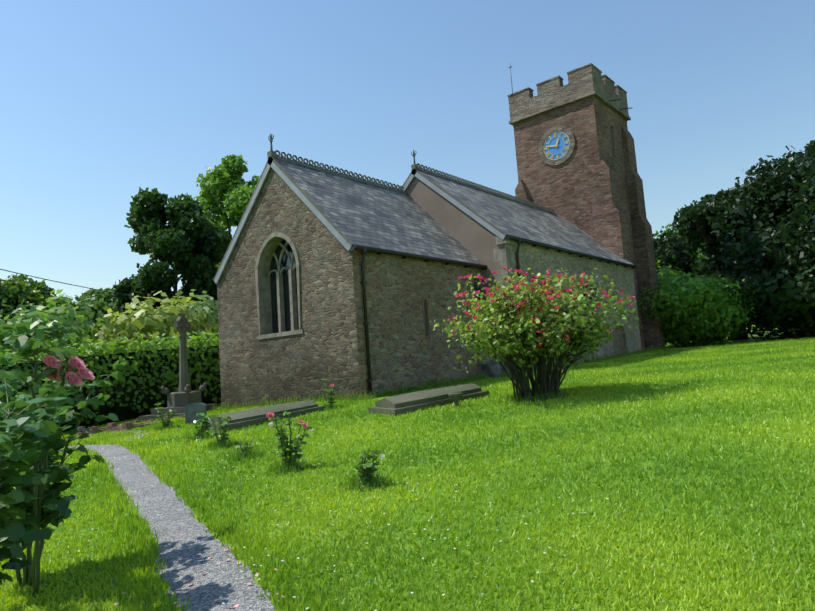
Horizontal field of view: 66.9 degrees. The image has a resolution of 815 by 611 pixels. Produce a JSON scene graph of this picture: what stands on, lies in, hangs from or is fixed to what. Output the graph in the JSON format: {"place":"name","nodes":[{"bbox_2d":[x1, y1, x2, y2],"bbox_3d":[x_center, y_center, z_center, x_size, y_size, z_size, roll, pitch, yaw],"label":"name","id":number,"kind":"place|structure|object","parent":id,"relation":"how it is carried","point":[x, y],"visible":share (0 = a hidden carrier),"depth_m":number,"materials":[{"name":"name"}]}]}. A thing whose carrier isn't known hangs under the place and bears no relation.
{"place":"outdoors","nodes":[
{"label":"outdoors","id":0,"kind":"place"},
{"bbox_2d":[0,269,150,310],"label":"overhead wire","id":1,"kind":"object","parent":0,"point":[149,295],"visible":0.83,"depth_m":23.98,"materials":[{"name":"grey metal"}]},
{"bbox_2d":[60,430,274,610],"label":"gravel path","id":2,"kind":"structure","parent":0,"point":[186,538],"depth_m":5.10,"materials":[{"name":"grey gravel"}]},
{"bbox_2d":[0,325,814,610],"bbox_3d":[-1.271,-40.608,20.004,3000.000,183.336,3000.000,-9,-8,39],"label":"lawn","id":3,"kind":"structure","parent":0,"point":[490,496],"depth_m":5.58,"materials":[{"name":"green plant"}]},
{"bbox_2d":[0,371,71,584],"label":"shrub","id":4,"kind":"object","parent":3,"relation":"on","point":[14,428],"visible":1,"depth_m":3.66,"materials":[{"name":"green plant"}]},
{"bbox_2d":[0,273,99,336],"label":"tree","id":5,"kind":"object","parent":3,"relation":"on","point":[16,290],"visible":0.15,"depth_m":28.80,"materials":[{"name":"green plant"}]},
{"bbox_2d":[0,301,103,362],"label":"garden shrub","id":6,"kind":"object","parent":3,"relation":"on","point":[41,330],"visible":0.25,"depth_m":22.51,"materials":[{"name":"green plant"}]},
{"bbox_2d":[0,289,119,349],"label":"garden shrub","id":7,"kind":"object","parent":3,"relation":"on","point":[78,322],"visible":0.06,"depth_m":28.05,"materials":[{"name":"green plant"}]},
{"bbox_2d":[0,322,126,595],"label":"rose","id":8,"kind":"object","parent":3,"relation":"on","point":[46,505],"visible":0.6,"depth_m":4.61,"materials":[{"name":"green plant"}]},
{"bbox_2d":[74,288,117,335],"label":"tree","id":9,"kind":"object","parent":3,"relation":"on","point":[102,299],"visible":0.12,"depth_m":69.35,"materials":[{"name":"green plant"}]},
{"bbox_2d":[0,328,220,435],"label":"boundary hedge","id":10,"kind":"object","parent":3,"relation":"on","point":[135,391],"visible":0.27,"depth_m":21.38,"materials":[{"name":"green plant"}]},
{"bbox_2d":[75,420,153,434],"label":"grave kerb","id":11,"kind":"structure","parent":3,"relation":"on","point":[94,429],"depth_m":16.90,"materials":[{"name":"grey stone"}]},
{"bbox_2d":[107,416,184,430],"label":"grave kerb","id":12,"kind":"structure","parent":3,"relation":"on","point":[115,426],"depth_m":16.34,"materials":[{"name":"grey stone"}]},
{"bbox_2d":[89,290,218,352],"bbox_3d":[-11.798,2.296,29.364,7.170,5.625,6.579,-9,-8,39],"label":"garden shrub","id":13,"kind":"object","parent":3,"relation":"on","point":[160,322],"visible":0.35,"depth_m":27.46,"materials":[{"name":"green plant"}]},
{"bbox_2d":[152,403,177,431],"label":"rose bush","id":14,"kind":"object","parent":3,"relation":"on","point":[166,423],"visible":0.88,"depth_m":14.46,"materials":[{"name":"green plant"}]},
{"bbox_2d":[109,187,230,326],"bbox_3d":[-14.245,-0.421,37.249,6.772,13.378,7.307,-9,-8,39],"label":"dark beech tree","id":15,"kind":"object","parent":3,"relation":"on","point":[190,241],"visible":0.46,"depth_m":36.12,"materials":[{"name":"green plant"}]},
{"bbox_2d":[139,313,215,420],"bbox_3d":[-7.183,2.090,19.816,1.932,3.688,1.932,-5,-6,15],"label":"stone cross","id":16,"kind":"object","parent":3,"relation":"on","point":[181,398],"visible":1,"depth_m":19.61,"materials":[{"name":"stone"}]},
{"bbox_2d":[171,289,218,341],"bbox_3d":[-10.358,2.248,31.706,5.114,5.878,6.076,-3,-6,-10],"label":"garden shrub","id":17,"kind":"object","parent":3,"relation":"on","point":[206,305],"visible":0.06,"depth_m":30.14,"materials":[{"name":"green plant"}]},
{"bbox_2d":[185,403,206,423],"bbox_3d":[-5.066,2.734,14.786,0.500,0.800,0.070,-4,-6,5],"label":"slate headstone","id":18,"kind":"object","parent":3,"relation":"on","point":[192,410],"visible":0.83,"depth_m":14.77,"materials":[{"name":"grey stone"}]},
{"bbox_2d":[184,413,214,441],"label":"rose bush","id":19,"kind":"object","parent":3,"relation":"on","point":[201,433],"visible":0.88,"depth_m":11.49,"materials":[{"name":"green plant"}]},
{"bbox_2d":[114,548,298,607],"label":"fallen petals","id":20,"kind":"object","parent":3,"relation":"on","point":[179,605],"visible":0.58,"depth_m":4.25,"materials":[{"name":"plant"}]},
{"bbox_2d":[174,154,260,268],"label":"lime tree","id":21,"kind":"object","parent":3,"relation":"on","point":[224,193],"visible":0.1,"depth_m":42.95,"materials":[{"name":"green plant"}]},
{"bbox_2d":[203,415,238,450],"bbox_3d":[-3.121,2.100,10.290,0.572,0.587,0.655,-9,-8,39],"label":"rose bush","id":22,"kind":"object","parent":3,"relation":"on","point":[222,438],"visible":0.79,"depth_m":10.23,"materials":[{"name":"green plant"}]},
{"bbox_2d":[225,436,264,461],"bbox_3d":[-2.395,2.108,9.066,0.659,0.327,0.643,-9,-8,39],"label":"plant","id":23,"kind":"object","parent":3,"relation":"on","point":[246,453],"visible":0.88,"depth_m":9.02,"materials":[{"name":"green plant"}]},
{"bbox_2d":[205,400,324,431],"bbox_3d":[-2.972,2.479,13.148,2.350,0.676,1.040,-4,-3,-40],"label":"ledger tomb","id":24,"kind":"object","parent":3,"relation":"on","point":[249,417],"visible":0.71,"depth_m":12.78,"materials":[{"name":"stone"}]},
{"bbox_2d":[263,411,312,475],"bbox_3d":[-1.527,1.733,7.833,0.714,0.787,0.566,0,-7,-36],"label":"rose bush","id":25,"kind":"object","parent":3,"relation":"on","point":[289,464],"visible":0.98,"depth_m":7.84,"materials":[{"name":"green plant"}]},
{"bbox_2d":[321,378,341,411],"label":"rose bush","id":26,"kind":"object","parent":3,"relation":"on","point":[329,405],"visible":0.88,"depth_m":13.67,"materials":[{"name":"green plant"}]},
{"bbox_2d":[217,167,482,407],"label":"chancel walls","id":27,"kind":"structure","parent":3,"relation":"on","point":[329,344],"depth_m":17.11,"materials":[{"name":"beige stone"}]},
{"bbox_2d":[255,232,302,339],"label":"chancel dressings","id":28,"kind":"structure","parent":27,"relation":"attached to","point":[296,255],"depth_m":17.37,"materials":[{"name":"grey stone"}]},
{"bbox_2d":[268,240,298,332],"bbox_3d":[-3.470,-0.594,17.699,1.680,2.740,0.180,-9,-8,39],"label":"chancel window","id":29,"kind":"structure","parent":27,"relation":"in","point":[283,282],"depth_m":17.80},
{"bbox_2d":[213,133,483,283],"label":"chancel roof","id":30,"kind":"structure","parent":27,"relation":"on","point":[349,211],"depth_m":18.43,"materials":[{"name":"grey stone"}]},
{"bbox_2d":[422,296,429,338],"bbox_3d":[0.438,0.352,17.695,0.290,1.250,0.311,-9,-8,39],"label":"slit window","id":31,"kind":"structure","parent":27,"relation":"in","point":[427,300],"depth_m":17.59,"materials":[{"name":"grey stone"}]},
{"bbox_2d":[350,235,635,395],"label":"gutters","id":32,"kind":"object","parent":27,"relation":"attached to","point":[365,249],"visible":0.88,"depth_m":17.61,"materials":[{"name":"black metal"}]},
{"bbox_2d":[338,450,392,491],"bbox_3d":[-0.456,1.754,6.645,0.620,0.434,0.575,-4,-6,3],"label":"rose bush","id":33,"kind":"object","parent":3,"relation":"on","point":[366,477],"visible":0.96,"depth_m":6.52,"materials":[{"name":"green plant"}]},
{"bbox_2d":[66,364,788,610],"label":"lawn daisies","id":34,"kind":"object","parent":3,"relation":"on","point":[396,514],"visible":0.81,"depth_m":5.09,"materials":[{"name":"white plant"}]},
{"bbox_2d":[368,383,489,415],"bbox_3d":[0.509,2.035,12.536,2.450,0.676,0.960,-5,-3,-35],"label":"ledger tomb","id":35,"kind":"object","parent":3,"relation":"on","point":[408,402],"visible":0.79,"depth_m":12.09,"materials":[{"name":"stone"}]},
{"bbox_2d":[448,393,462,407],"bbox_3d":[0.924,1.818,11.736,0.288,0.302,0.288,-9,-8,39],"label":"stone urn","id":36,"kind":"object","parent":3,"relation":"on","point":[455,397],"visible":0.85,"depth_m":11.66,"materials":[{"name":"grey stone"}]},
{"bbox_2d":[474,278,506,377],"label":"buttress","id":37,"kind":"structure","parent":3,"relation":"on","point":[492,367],"depth_m":19.33,"materials":[{"name":"grey stone"}]},
{"bbox_2d":[406,177,641,373],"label":"nave walls","id":38,"kind":"structure","parent":3,"relation":"on","point":[476,239],"depth_m":22.01,"materials":[{"name":"grey stone"}]},
{"bbox_2d":[401,149,632,264],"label":"nave roof","id":39,"kind":"structure","parent":38,"relation":"on","point":[501,215],"depth_m":23.53,"materials":[{"name":"grey stone"}]},
{"bbox_2d":[557,215,633,264],"bbox_3d":[8.801,-3.215,29.366,3.535,3.146,0.170,-9,-8,39],"label":"roof flashing","id":40,"kind":"object","parent":39,"relation":"on","point":[585,233],"visible":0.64,"depth_m":29.75,"materials":[{"name":"grey metal"}]},
{"bbox_2d":[493,236,627,355],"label":"stone dressings","id":41,"kind":"structure","parent":38,"relation":"attached to","point":[501,253],"depth_m":19.82,"materials":[{"name":"beige stone"}]},
{"bbox_2d":[429,266,638,402],"bbox_3d":[2.378,0.531,11.907,3.746,2.592,3.888,-9,-8,39],"label":"flowering bush","id":42,"kind":"object","parent":3,"relation":"on","point":[515,332],"visible":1,"depth_m":11.28,"materials":[{"name":"green plant"}]},
{"bbox_2d":[513,96,644,350],"bbox_3d":[9.169,-2.236,31.980,4.400,15.200,4.400,-9,-8,39],"label":"tower shaft","id":43,"kind":"object","parent":3,"relation":"on","point":[591,123],"visible":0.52,"depth_m":30.71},
{"bbox_2d":[538,126,574,165],"bbox_3d":[7.432,-7.968,30.793,1.960,1.960,0.095,-9,-8,39],"label":"tower clock","id":44,"kind":"object","parent":43,"relation":"attached to","point":[556,145],"visible":1,"depth_m":30.77,"materials":[{"name":"blue metal"}]},
{"bbox_2d":[507,63,630,125],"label":"battlement parapet","id":45,"kind":"structure","parent":43,"relation":"on","point":[586,81],"depth_m":31.06,"materials":[{"name":"grey stone"}]},
{"bbox_2d":[508,66,630,109],"bbox_3d":[8.466,-11.491,32.297,5.892,3.274,1.579,-6,-6,21],"label":"tower ironwork","id":46,"kind":"object","parent":45,"relation":"attached to","point":[609,100],"visible":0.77,"depth_m":31.97,"materials":[{"name":"black metal"}]},
{"bbox_2d":[515,127,664,349],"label":"tower buttresses","id":47,"kind":"structure","parent":3,"relation":"on","point":[610,223],"depth_m":30.93,"materials":[{"name":"brown stone"}]},
{"bbox_2d":[656,260,696,331],"bbox_3d":[13.400,0.029,34.876,7.375,5.025,6.517,-9,-8,39],"label":"shrub","id":48,"kind":"object","parent":3,"relation":"on","point":[664,272],"visible":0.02,"depth_m":33.76,"materials":[{"name":"green plant"}]},
{"bbox_2d":[653,224,734,331],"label":"tree","id":49,"kind":"object","parent":3,"relation":"on","point":[699,257],"visible":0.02,"depth_m":46.49,"materials":[{"name":"green plant"}]},
{"bbox_2d":[636,251,814,346],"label":"shrub","id":50,"kind":"object","parent":3,"relation":"on","point":[702,311],"depth_m":30.00,"materials":[{"name":"green plant"}]},
{"bbox_2d":[652,187,814,339],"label":"tree","id":51,"kind":"object","parent":3,"relation":"on","point":[692,226],"visible":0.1,"depth_m":36.40,"materials":[{"name":"green plant"}]},
{"bbox_2d":[700,140,814,336],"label":"yew tree","id":52,"kind":"object","parent":3,"relation":"on","point":[771,192],"visible":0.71,"depth_m":32.26,"materials":[{"name":"green plant"}]},
{"bbox_2d":[0,0,814,303],"label":"sky","id":53,"kind":"structure","parent":0,"point":[102,101],"materials":[{"name":"blue"}]}
]}

